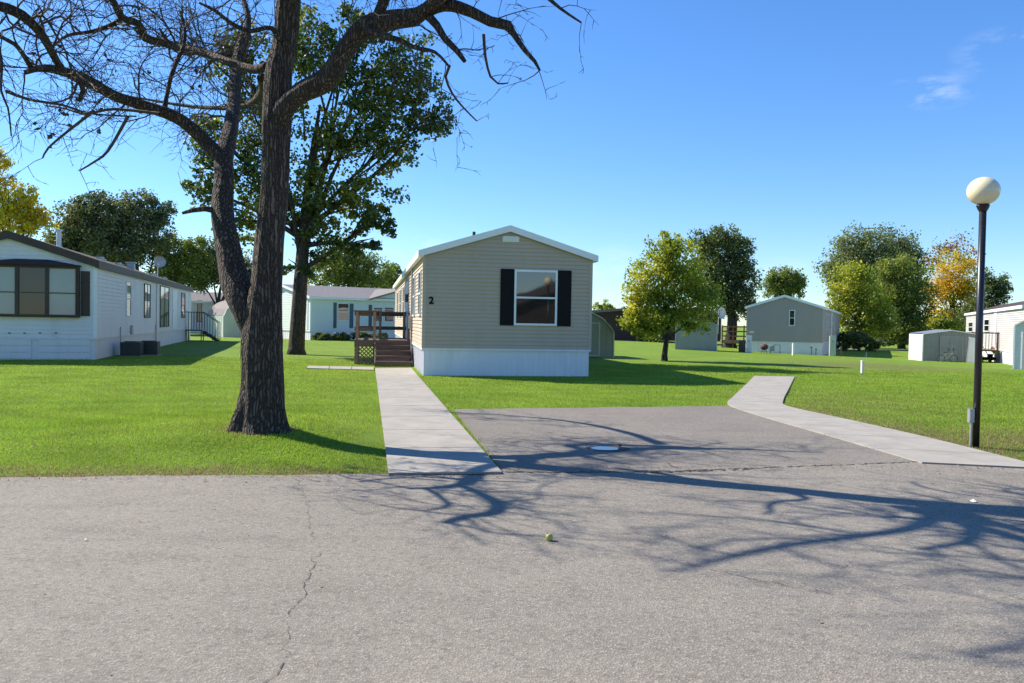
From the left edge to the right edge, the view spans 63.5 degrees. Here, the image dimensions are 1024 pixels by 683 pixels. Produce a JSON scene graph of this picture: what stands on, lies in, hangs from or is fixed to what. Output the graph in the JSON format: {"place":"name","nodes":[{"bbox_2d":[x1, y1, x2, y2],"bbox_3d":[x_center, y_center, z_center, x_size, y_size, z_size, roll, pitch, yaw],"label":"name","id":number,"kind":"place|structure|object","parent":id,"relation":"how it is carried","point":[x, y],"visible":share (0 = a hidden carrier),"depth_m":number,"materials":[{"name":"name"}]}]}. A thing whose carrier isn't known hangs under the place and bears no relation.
{"place":"outdoors","nodes":[
{"label":"outdoors","id":0,"kind":"place"},
{"bbox_2d":[0,461,1023,682],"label":"road","id":1,"kind":"structure","parent":0,"point":[641,575],"depth_m":4.83,"materials":[{"name":"grey asphalt"}]},
{"bbox_2d":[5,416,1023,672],"bbox_3d":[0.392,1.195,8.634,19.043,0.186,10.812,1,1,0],"label":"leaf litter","id":2,"kind":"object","parent":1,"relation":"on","point":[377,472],"visible":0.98,"depth_m":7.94,"materials":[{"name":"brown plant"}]},
{"bbox_2d":[546,533,552,540],"bbox_3d":[0.255,1.332,5.642,0.052,0.058,0.051,1,1,0],"label":"fruit","id":3,"kind":"object","parent":1,"relation":"on","point":[549,536],"visible":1,"depth_m":5.62,"materials":[{"name":"green food"}]},
{"bbox_2d":[0,326,1023,477],"bbox_3d":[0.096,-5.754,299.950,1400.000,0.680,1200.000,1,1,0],"label":"ground","id":4,"kind":"structure","parent":0,"point":[639,352],"depth_m":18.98,"materials":[{"name":"green plant"}]},
{"bbox_2d":[0,146,58,238],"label":"autumn tree","id":5,"kind":"object","parent":4,"relation":"on","point":[25,215],"visible":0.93,"depth_m":59.52,"materials":[{"name":"plant"}]},
{"bbox_2d":[36,189,133,264],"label":"bushy tree","id":6,"kind":"object","parent":4,"relation":"on","point":[79,230],"visible":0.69,"depth_m":65.18,"materials":[{"name":"green plant"}]},
{"bbox_2d":[0,229,192,359],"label":"mobile home","id":7,"kind":"object","parent":4,"relation":"on","point":[58,301],"visible":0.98,"depth_m":26.48,"materials":[{"name":"white plastic"}]},
{"bbox_2d":[0,264,79,317],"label":"bay window","id":8,"kind":"structure","parent":7,"relation":"in","point":[25,290],"depth_m":26.07,"materials":[{"name":"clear glass"}]},
{"bbox_2d":[125,281,131,315],"bbox_3d":[-14.734,-1.639,31.776,0.066,1.332,0.934,1,1,-15],"label":"window","id":9,"kind":"structure","parent":7,"relation":"in","point":[128,297],"depth_m":31.77,"materials":[{"name":"white glass"}]},
{"bbox_2d":[144,283,150,317],"bbox_3d":[-15.803,-1.761,35.828,0.066,1.476,1.477,1,1,-15],"label":"window","id":10,"kind":"structure","parent":7,"relation":"in","point":[147,287],"depth_m":35.81,"materials":[{"name":"glass"}]},
{"bbox_2d":[154,256,165,276],"bbox_3d":[-17.881,-3.674,41.831,0.458,1.320,0.536,1,2,19],"label":"satellite dish","id":11,"kind":"object","parent":7,"relation":"attached to","point":[159,261],"visible":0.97,"depth_m":41.92,"materials":[{"name":"grey metal"}]},
{"bbox_2d":[159,285,169,326],"bbox_3d":[-17.077,-1.711,40.649,0.066,1.995,2.838,1,1,-15],"label":"window","id":12,"kind":"structure","parent":7,"relation":"in","point":[164,291],"depth_m":40.56,"materials":[{"name":"glass"}]},
{"bbox_2d":[173,291,176,328],"bbox_3d":[-17.997,-1.693,44.141,0.079,2.000,1.736,1,1,-15],"label":"door","id":13,"kind":"structure","parent":7,"relation":"in","point":[174,292],"depth_m":44.05,"materials":[{"name":"grey metal"}]},
{"bbox_2d":[181,293,184,317],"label":"window","id":14,"kind":"structure","parent":7,"relation":"in","point":[182,294],"depth_m":47.25,"materials":[{"name":"glass"}]},
{"bbox_2d":[186,294,187,326],"bbox_3d":[-19.278,-1.833,48.936,0.041,2.000,0.900,1,1,-15],"label":"door","id":15,"kind":"structure","parent":7,"relation":"in","point":[186,294],"depth_m":48.89,"materials":[{"name":"grey metal"}]},
{"bbox_2d":[118,341,145,356],"bbox_3d":[-13.616,0.290,29.620,0.800,0.600,0.800,1,1,-15],"label":"air conditioner","id":16,"kind":"object","parent":4,"relation":"on","point":[132,348],"visible":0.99,"depth_m":29.31,"materials":[{"name":"metal"}]},
{"bbox_2d":[87,187,177,272],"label":"bushy tree","id":17,"kind":"object","parent":4,"relation":"on","point":[130,234],"visible":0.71,"depth_m":67.14,"materials":[{"name":"green plant"}]},
{"bbox_2d":[140,340,161,355],"bbox_3d":[-13.461,0.267,30.660,0.800,0.600,0.800,1,1,-15],"label":"air conditioner","id":18,"kind":"object","parent":4,"relation":"on","point":[151,347],"visible":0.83,"depth_m":30.38,"materials":[{"name":"metal"}]},
{"bbox_2d":[146,231,217,291],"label":"bushy tree","id":19,"kind":"object","parent":4,"relation":"on","point":[181,266],"visible":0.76,"depth_m":69.30,"materials":[{"name":"green plant"}]},
{"bbox_2d":[185,312,219,340],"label":"metal stairs","id":20,"kind":"structure","parent":4,"relation":"on","point":[207,334],"depth_m":49.01,"materials":[{"name":"black metal"}]},
{"bbox_2d":[190,292,222,332],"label":"mobile home","id":21,"kind":"object","parent":4,"relation":"on","point":[201,303],"visible":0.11,"depth_m":72.76,"materials":[{"name":"white"}]},
{"bbox_2d":[197,300,201,321],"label":"window","id":22,"kind":"structure","parent":21,"relation":"in","point":[199,305],"depth_m":72.63,"materials":[{"name":"grey glass"}]},
{"bbox_2d":[184,235,252,304],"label":"bushy tree","id":23,"kind":"object","parent":4,"relation":"on","point":[212,249],"visible":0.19,"depth_m":71.52,"materials":[{"name":"green plant"}]},
{"bbox_2d":[208,300,240,336],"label":"garden shed","id":24,"kind":"structure","parent":4,"relation":"on","point":[221,313],"depth_m":59.54,"materials":[{"name":"beige"}]},
{"bbox_2d":[0,0,597,434],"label":"bare tree","id":25,"kind":"object","parent":4,"relation":"on","point":[254,302],"visible":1,"depth_m":9.77,"materials":[{"name":"brown plant"}]},
{"bbox_2d":[179,1,456,354],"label":"leafy tree","id":26,"kind":"object","parent":4,"relation":"on","point":[308,219],"visible":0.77,"depth_m":33.03,"materials":[{"name":"green plant"}]},
{"bbox_2d":[311,332,331,340],"bbox_3d":[-12.546,-0.317,54.477,1.416,0.700,0.984,1,1,0],"label":"shrub","id":27,"kind":"object","parent":4,"relation":"on","point":[320,336],"visible":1,"depth_m":54.34,"materials":[{"name":"green plant"}]},
{"bbox_2d":[282,284,394,339],"bbox_3d":[-8.854,-1.772,64.543,19.440,4.650,9.122,0,2,-40],"label":"mobile home","id":28,"kind":"object","parent":4,"relation":"on","point":[330,309],"visible":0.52,"depth_m":57.49,"materials":[{"name":"white"}]},
{"bbox_2d":[337,303,348,320],"bbox_3d":[-11.601,-2.033,56.819,0.871,1.212,0.066,0,2,-40],"label":"window","id":29,"kind":"structure","parent":28,"relation":"in","point":[342,308],"depth_m":56.80,"materials":[{"name":"white glass"}]},
{"bbox_2d":[373,307,382,321],"bbox_3d":[-9.504,-1.915,58.578,0.741,1.048,0.066,0,2,-40],"label":"window","id":30,"kind":"structure","parent":28,"relation":"in","point":[379,309],"depth_m":58.59,"materials":[{"name":"grey glass"}]},
{"bbox_2d":[384,307,393,321],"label":"window","id":31,"kind":"structure","parent":28,"relation":"in","point":[386,309],"depth_m":59.15,"materials":[{"name":"grey glass"}]},
{"bbox_2d":[306,366,373,370],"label":"side walk","id":32,"kind":"structure","parent":4,"relation":"on","point":[341,367],"depth_m":24.58,"materials":[{"name":"concrete"}]},
{"bbox_2d":[331,332,351,340],"bbox_3d":[-11.251,-0.294,54.581,1.394,0.747,0.881,1,1,0],"label":"shrub","id":33,"kind":"object","parent":4,"relation":"on","point":[343,336],"visible":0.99,"depth_m":54.37,"materials":[{"name":"green plant"}]},
{"bbox_2d":[307,235,397,288],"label":"round tree","id":34,"kind":"object","parent":4,"relation":"on","point":[345,272],"visible":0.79,"depth_m":77.05,"materials":[{"name":"green plant"}]},
{"bbox_2d":[350,332,370,339],"bbox_3d":[-9.931,-0.295,54.480,1.561,0.793,0.936,1,1,0],"label":"shrub","id":35,"kind":"object","parent":4,"relation":"on","point":[363,334],"visible":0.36,"depth_m":54.30,"materials":[{"name":"green plant"}]},
{"bbox_2d":[368,332,387,339],"bbox_3d":[-8.873,-0.296,54.569,1.615,0.793,0.993,1,1,0],"label":"shrub","id":36,"kind":"object","parent":4,"relation":"on","point":[384,335],"visible":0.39,"depth_m":54.37,"materials":[{"name":"green plant"}]},
{"bbox_2d":[354,310,412,366],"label":"wooden deck","id":37,"kind":"structure","parent":4,"relation":"on","point":[387,351],"depth_m":27.23,"materials":[{"name":"brown wood"}]},
{"bbox_2d":[375,261,402,288],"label":"round tree","id":38,"kind":"object","parent":4,"relation":"on","point":[397,268],"visible":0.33,"depth_m":81.43,"materials":[{"name":"green plant"}]},
{"bbox_2d":[375,368,501,474],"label":"walkway","id":39,"kind":"structure","parent":4,"relation":"on","point":[425,432],"depth_m":10.60,"materials":[{"name":"concrete"}]},
{"bbox_2d":[393,225,598,376],"bbox_3d":[-2.138,-1.091,34.163,4.911,5.017,24.240,1,1,-10],"label":"mobile home","id":40,"kind":"object","parent":4,"relation":"on","point":[510,300],"visible":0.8,"depth_m":22.34,"materials":[{"name":"beige plastic"}]},
{"bbox_2d":[399,289,401,316],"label":"window","id":41,"kind":"structure","parent":40,"relation":"in","point":[400,305],"depth_m":36.72,"materials":[{"name":"white glass"}]},
{"bbox_2d":[402,286,404,311],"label":"window","id":42,"kind":"structure","parent":40,"relation":"in","point":[403,304],"depth_m":33.42,"materials":[{"name":"white glass"}]},
{"bbox_2d":[406,283,407,337],"bbox_3d":[-3.890,-1.133,30.586,0.079,2.020,0.950,1,1,-10],"label":"door","id":43,"kind":"structure","parent":40,"relation":"in","point":[407,283],"depth_m":30.75,"materials":[{"name":"grey metal"}]},
{"bbox_2d":[412,276,415,315],"bbox_3d":[-3.073,-1.419,25.923,0.066,1.250,0.900,1,1,-10],"label":"window","id":44,"kind":"structure","parent":40,"relation":"in","point":[413,298],"depth_m":25.99,"materials":[{"name":"white glass"}]},
{"bbox_2d":[417,270,421,315],"bbox_3d":[-2.563,-1.337,22.942,0.066,1.250,0.950,1,1,-10],"label":"window","id":45,"kind":"structure","parent":40,"relation":"in","point":[419,272],"depth_m":22.97,"materials":[{"name":"white glass"}]},
{"bbox_2d":[514,269,557,325],"bbox_3d":[0.642,-1.185,22.423,1.188,1.504,0.066,1,1,-10],"label":"window","id":46,"kind":"structure","parent":40,"relation":"in","point":[535,291],"depth_m":22.42,"materials":[{"name":"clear glass"}]},
{"bbox_2d":[589,312,614,357],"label":"garden shed","id":47,"kind":"structure","parent":4,"relation":"on","point":[602,339],"depth_m":35.30,"materials":[{"name":"metal"}]},
{"bbox_2d":[589,322,599,355],"bbox_3d":[3.452,-0.095,35.191,0.585,1.440,0.050,1,1,-10],"label":"door","id":48,"kind":"structure","parent":47,"relation":"in","point":[595,341],"depth_m":35.22,"materials":[{"name":"metal"}]},
{"bbox_2d":[592,298,615,309],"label":"tree","id":49,"kind":"object","parent":4,"relation":"on","point":[604,305],"visible":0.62,"depth_m":119.57,"materials":[{"name":"green plant"}]},
{"bbox_2d":[592,306,720,341],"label":"mobile home","id":50,"kind":"structure","parent":4,"relation":"on","point":[608,316],"depth_m":71.83,"materials":[{"name":"grey"}]},
{"bbox_2d":[615,230,726,360],"bbox_3d":[6.432,-1.808,33.389,4.514,5.370,2.448,1,1,0],"label":"young tree","id":51,"kind":"object","parent":4,"relation":"on","point":[672,312],"visible":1,"depth_m":33.05,"materials":[{"name":"green plant"}]},
{"bbox_2d":[453,406,911,471],"bbox_3d":[1.933,1.246,11.674,5.093,0.020,6.283,1,1,-9],"label":"parking pad","id":52,"kind":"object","parent":4,"relation":"on","point":[532,439],"visible":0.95,"depth_m":10.60,"materials":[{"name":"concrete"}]},
{"bbox_2d":[586,446,629,450],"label":"puddle","id":53,"kind":"object","parent":52,"relation":"on","point":[606,448],"visible":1,"depth_m":9.76,"materials":[{"name":"blue liquid"}]},
{"bbox_2d":[675,318,717,350],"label":"garden shed","id":54,"kind":"structure","parent":4,"relation":"on","point":[696,340],"depth_m":49.23,"materials":[{"name":"beige metal"}]},
{"bbox_2d":[718,307,727,325],"bbox_3d":[12.405,-1.244,48.859,0.550,1.584,0.644,1,1,4],"label":"satellite dish","id":55,"kind":"object","parent":54,"relation":"attached to","point":[722,315],"visible":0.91,"depth_m":48.97,"materials":[{"name":"white metal"}]},
{"bbox_2d":[681,222,763,347],"bbox_3d":[15.592,-4.179,62.076,6.490,9.462,4.559,1,1,0],"label":"dark tree","id":56,"kind":"object","parent":4,"relation":"on","point":[736,272],"visible":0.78,"depth_m":61.29,"materials":[{"name":"green plant"}]},
{"bbox_2d":[720,325,745,347],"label":"wooden deck","id":57,"kind":"structure","parent":4,"relation":"on","point":[732,341],"depth_m":61.44,"materials":[{"name":"brown wood"}]},
{"bbox_2d":[738,340,745,351],"bbox_3d":[13.995,0.366,50.295,0.400,0.900,0.409,1,1,15],"label":"utility box","id":58,"kind":"object","parent":4,"relation":"on","point":[742,343],"visible":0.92,"depth_m":50.19,"materials":[{"name":"metal"}]},
{"bbox_2d":[746,335,751,352],"bbox_3d":[14.198,0.238,49.539,0.340,1.200,0.409,1,1,15],"label":"utility box","id":59,"kind":"object","parent":4,"relation":"on","point":[748,343],"visible":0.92,"depth_m":49.43,"materials":[{"name":"white plastic"}]},
{"bbox_2d":[760,344,767,352],"bbox_3d":[15.151,0.502,49.632,0.502,0.746,0.468,1,1,-15],"label":"barbecue grill","id":60,"kind":"object","parent":4,"relation":"on","point":[763,346],"visible":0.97,"depth_m":49.48,"materials":[{"name":"metal"}]},
{"bbox_2d":[770,345,774,352],"bbox_3d":[15.839,0.530,49.787,0.608,0.699,0.200,1,2,20],"label":"gas meter","id":61,"kind":"object","parent":4,"relation":"on","point":[772,347],"visible":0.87,"depth_m":49.75,"materials":[{"name":"grey metal"}]},
{"bbox_2d":[755,265,808,298],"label":"tree","id":62,"kind":"object","parent":4,"relation":"on","point":[777,282],"visible":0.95,"depth_m":81.29,"materials":[{"name":"green plant"}]},
{"bbox_2d":[745,295,841,354],"bbox_3d":[21.928,-0.843,62.915,4.884,4.614,23.240,2,2,24],"label":"mobile home","id":63,"kind":"object","parent":4,"relation":"on","point":[782,323],"visible":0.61,"depth_m":52.44,"materials":[{"name":"grey"}]},
{"bbox_2d":[789,310,794,325],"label":"window","id":64,"kind":"structure","parent":63,"relation":"in","point":[791,312],"depth_m":52.16,"materials":[{"name":"white glass"}]},
{"bbox_2d":[792,343,794,354],"bbox_3d":[15.940,0.523,46.856,0.120,0.860,0.120,1,1,-10],"label":"marker post","id":65,"kind":"object","parent":4,"relation":"on","point":[793,346],"visible":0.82,"depth_m":46.81,"materials":[{"name":"white plastic"}]},
{"bbox_2d":[829,336,835,355],"bbox_3d":[19.694,0.288,50.767,0.360,1.280,0.409,1,1,15],"label":"utility box","id":66,"kind":"object","parent":4,"relation":"on","point":[832,345],"visible":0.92,"depth_m":50.67,"materials":[{"name":"green metal"}]},
{"bbox_2d":[860,360,864,372],"bbox_3d":[11.485,0.864,27.099,0.095,0.480,0.095,1,1,-10],"label":"marker post","id":67,"kind":"object","parent":4,"relation":"on","point":[862,366],"visible":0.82,"depth_m":27.07,"materials":[{"name":"white plastic"}]},
{"bbox_2d":[836,330,889,350],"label":"shrub","id":68,"kind":"object","parent":4,"relation":"on","point":[855,340],"visible":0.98,"depth_m":67.70,"materials":[{"name":"green plant"}]},
{"bbox_2d":[822,260,904,348],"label":"maple tree","id":69,"kind":"object","parent":4,"relation":"on","point":[871,317],"visible":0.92,"depth_m":73.31,"materials":[{"name":"green plant"}]},
{"bbox_2d":[812,220,932,299],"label":"willow tree","id":70,"kind":"object","parent":4,"relation":"on","point":[860,249],"visible":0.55,"depth_m":103.57,"materials":[{"name":"green plant"}]},
{"bbox_2d":[867,250,942,348],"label":"maple tree","id":71,"kind":"object","parent":4,"relation":"on","point":[912,303],"visible":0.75,"depth_m":77.27,"materials":[{"name":"green plant"}]},
{"bbox_2d":[909,329,974,361],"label":"metal shed","id":72,"kind":"structure","parent":4,"relation":"on","point":[930,345],"depth_m":46.59,"materials":[{"name":"white metal"}]},
{"bbox_2d":[939,336,951,360],"bbox_3d":[24.367,0.397,46.508,0.595,1.390,0.050,1,1,9],"label":"door","id":73,"kind":"structure","parent":72,"relation":"in","point":[945,341],"depth_m":46.52,"materials":[{"name":"metal"}]},
{"bbox_2d":[951,336,962,360],"bbox_3d":[24.989,0.409,46.418,0.595,1.390,0.050,1,1,9],"label":"door","id":74,"kind":"structure","parent":72,"relation":"in","point":[956,341],"depth_m":46.43,"materials":[{"name":"metal"}]},
{"bbox_2d":[924,314,965,331],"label":"shrub","id":75,"kind":"object","parent":4,"relation":"on","point":[943,319],"visible":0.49,"depth_m":74.59,"materials":[{"name":"green plant"}]},
{"bbox_2d":[937,352,957,361],"bbox_3d":[23.908,0.844,45.390,1.095,0.655,0.330,1,1,12],"label":"bicycle","id":76,"kind":"object","parent":4,"relation":"on","point":[948,357],"visible":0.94,"depth_m":45.37,"materials":[{"name":"metal"}]},
{"bbox_2d":[920,244,986,328],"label":"autumn tree","id":77,"kind":"object","parent":4,"relation":"on","point":[959,288],"visible":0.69,"depth_m":83.19,"materials":[{"name":"yellow plant"}]},
{"bbox_2d":[920,227,986,312],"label":"autumn tree","id":78,"kind":"object","parent":4,"relation":"on","point":[949,248],"visible":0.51,"depth_m":85.69,"materials":[{"name":"orange plant"}]},
{"bbox_2d":[966,337,974,362],"bbox_3d":[25.269,0.493,45.438,0.366,1.478,0.719,2,2,42],"label":"leaning panel","id":79,"kind":"object","parent":4,"relation":"on","point":[971,352],"visible":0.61,"depth_m":45.43,"materials":[{"name":"white plastic"}]},
{"bbox_2d":[948,266,1013,327],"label":"dark tree","id":80,"kind":"object","parent":4,"relation":"on","point":[994,290],"visible":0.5,"depth_m":79.48,"materials":[{"name":"green plant"}]},
{"bbox_2d":[966,177,1000,447],"bbox_3d":[5.879,-0.335,10.391,0.380,3.449,0.380,1,1,0],"label":"street lamp","id":81,"kind":"object","parent":4,"relation":"on","point":[983,193],"visible":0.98,"depth_m":10.35,"materials":[{"name":"black metal"},{"name":"white glass"}]},
{"bbox_2d":[969,332,999,362],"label":"wooden deck","id":82,"kind":"structure","parent":4,"relation":"on","point":[997,345],"depth_m":46.58,"materials":[{"name":"brown wood"}]},
{"bbox_2d":[982,347,995,361],"bbox_3d":[27.359,0.738,47.553,1.234,0.915,0.599,0,2,-20],"label":"lawn mower","id":83,"kind":"object","parent":4,"relation":"on","point":[989,357],"visible":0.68,"depth_m":47.42,"materials":[{"name":"metal"}]},
{"bbox_2d":[964,301,1023,364],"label":"mobile home","id":84,"kind":"object","parent":4,"relation":"on","point":[1004,319],"visible":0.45,"depth_m":46.33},
{"bbox_2d":[968,322,972,331],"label":"window","id":85,"kind":"structure","parent":84,"relation":"in","point":[970,325],"depth_m":60.49,"materials":[{"name":"white glass"}]},
{"bbox_2d":[984,319,989,331],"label":"window","id":86,"kind":"structure","parent":84,"relation":"in","point":[986,321],"depth_m":51.85,"materials":[{"name":"white glass"}]},
{"bbox_2d":[994,314,995,346],"bbox_3d":[28.139,-0.627,48.157,0.079,2.000,0.900,2,2,24],"label":"door","id":87,"kind":"structure","parent":84,"relation":"in","point":[995,314],"depth_m":48.22,"materials":[{"name":"white metal"}]},
{"bbox_2d":[1012,320,1023,368],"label":"garden shed","id":88,"kind":"structure","parent":4,"relation":"on","point":[1018,348],"depth_m":34.91,"materials":[{"name":"white metal"}]},
{"bbox_2d":[0,0,1023,327],"label":"sky","id":89,"kind":"structure","parent":0,"point":[788,123],"materials":[{"name":"blue"}]},
{"bbox_2d":[625,340,908,349],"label":"road","id":90,"kind":"structure","parent":0,"point":[839,348],"depth_m":73.21,"materials":[{"name":"grey asphalt"}]},
{"bbox_2d":[727,376,1023,467],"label":"path","id":91,"kind":"structure","parent":0,"point":[762,396],"depth_m":11.63,"materials":[{"name":"concrete"}]}
]}

